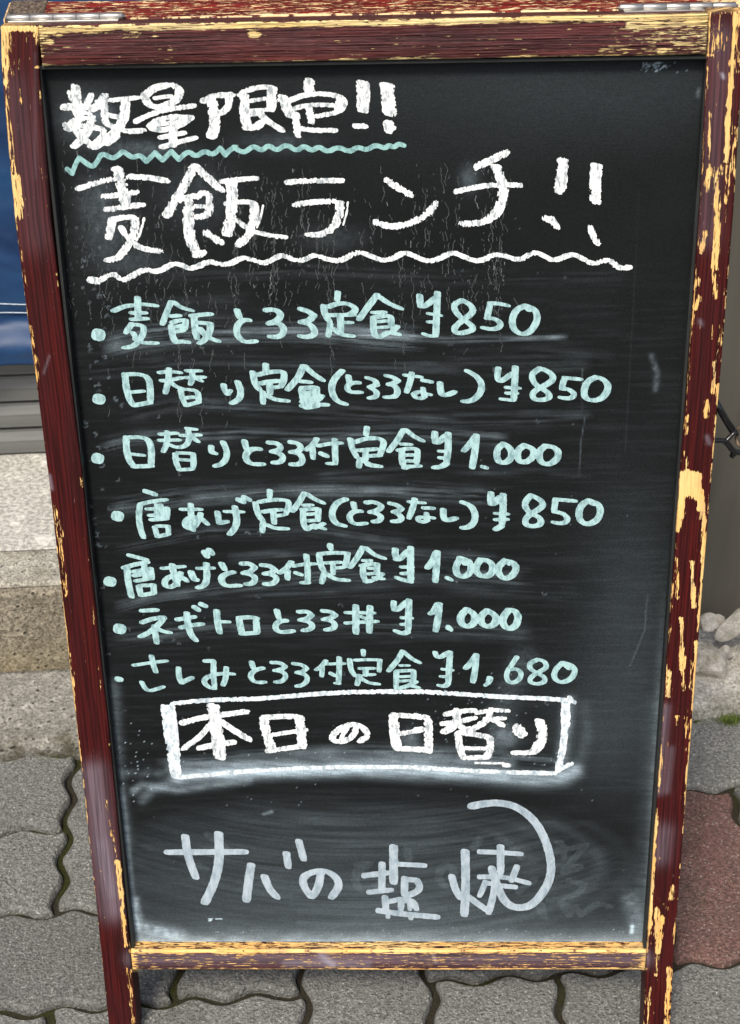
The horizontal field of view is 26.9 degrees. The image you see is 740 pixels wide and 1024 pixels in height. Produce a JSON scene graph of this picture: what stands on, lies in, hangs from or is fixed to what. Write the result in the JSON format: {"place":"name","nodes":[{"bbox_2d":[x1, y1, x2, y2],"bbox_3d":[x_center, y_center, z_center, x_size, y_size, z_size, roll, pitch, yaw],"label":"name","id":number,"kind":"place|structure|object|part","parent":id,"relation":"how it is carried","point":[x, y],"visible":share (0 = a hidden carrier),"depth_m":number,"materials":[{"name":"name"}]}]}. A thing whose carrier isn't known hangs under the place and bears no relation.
{"place":"outdoors","nodes":[
{"label":"outdoors","id":0,"kind":"place"},
{"bbox_2d":[0,717,739,1023],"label":"pavement","id":1,"kind":"structure","parent":0,"point":[50,964],"depth_m":1.40,"materials":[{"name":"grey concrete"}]},
{"bbox_2d":[1,0,739,1023],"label":"sandwich board","id":2,"kind":"object","parent":1,"relation":"on","point":[377,350],"visible":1,"depth_m":1.11,"materials":[{"name":"red paint"}]},
{"bbox_2d":[8,712,739,763],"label":"grass","id":3,"kind":"structure","parent":1,"relation":"on","point":[730,719],"depth_m":1.69,"materials":[{"name":"green plant"}]},
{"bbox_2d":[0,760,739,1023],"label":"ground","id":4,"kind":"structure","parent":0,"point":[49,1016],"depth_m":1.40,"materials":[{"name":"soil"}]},
{"bbox_2d":[0,452,69,671],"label":"concrete step","id":5,"kind":"object","parent":4,"relation":"on","point":[33,636],"visible":0.08,"depth_m":1.72,"materials":[{"name":"grey concrete"}]},
{"bbox_2d":[0,365,44,453],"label":"slatted shutter","id":6,"kind":"object","parent":5,"relation":"on","point":[21,430],"depth_m":1.88,"materials":[{"name":"grey metal"}]},
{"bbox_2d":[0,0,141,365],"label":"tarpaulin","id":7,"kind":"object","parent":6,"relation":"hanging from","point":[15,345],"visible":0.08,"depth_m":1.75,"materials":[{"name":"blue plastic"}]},
{"bbox_2d":[0,303,26,312],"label":"cord pair","id":8,"kind":"object","parent":7,"relation":"attached to","point":[12,304],"visible":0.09,"depth_m":1.77},
{"bbox_2d":[0,626,739,761],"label":"kerb","id":9,"kind":"structure","parent":4,"relation":"on","point":[37,713],"depth_m":1.69,"materials":[{"name":"concrete"}]},
{"bbox_2d":[699,612,718,631],"bbox_3d":[0.382,0.126,1.745,0.022,0.025,0.022,-3,33,-5],"label":"stone","id":10,"kind":"object","parent":9,"relation":"on","point":[708,622],"visible":0.97,"depth_m":1.74,"materials":[{"name":"grey stone"}]},
{"bbox_2d":[696,645,727,678],"bbox_3d":[0.381,0.168,1.732,0.042,0.043,0.042,17,36,24],"label":"stone","id":11,"kind":"object","parent":9,"relation":"on","point":[712,662],"visible":0.9,"depth_m":1.72,"materials":[{"name":"grey stone"}]},
{"bbox_2d":[714,614,724,631],"bbox_3d":[0.395,0.126,1.755,0.015,0.022,0.013,1,33,1],"label":"stone","id":12,"kind":"object","parent":9,"relation":"on","point":[720,618],"visible":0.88,"depth_m":1.75,"materials":[{"name":"grey stone"}]},
{"bbox_2d":[719,645,732,658],"bbox_3d":[0.401,0.159,1.747,0.021,0.017,0.016,-8,67,-22],"label":"stone","id":13,"kind":"object","parent":9,"relation":"on","point":[727,649],"visible":0.66,"depth_m":1.74,"materials":[{"name":"grey stone"}]},
{"bbox_2d":[714,608,739,641],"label":"stone","id":14,"kind":"object","parent":9,"relation":"on","point":[728,629],"visible":1,"depth_m":1.73,"materials":[{"name":"grey stone"}]},
{"bbox_2d":[726,669,735,677],"bbox_3d":[0.403,0.182,1.729,0.013,0.012,0.012,4,33,6],"label":"stone","id":15,"kind":"object","parent":9,"relation":"on","point":[730,673],"visible":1,"depth_m":1.73,"materials":[{"name":"grey stone"}]},
{"bbox_2d":[699,107,739,625],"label":"steel cabinet","id":16,"kind":"object","parent":4,"relation":"on","point":[721,586],"depth_m":1.69,"materials":[{"name":"beige metal"}]},
{"bbox_3d":[0.716,-0.484,1.447,0.935,1.418,0.015,-3,33,-4],"label":"door panel","id":17,"kind":"part","parent":16,"relation":"part of","materials":[{"name":"grey metal"}]}
]}

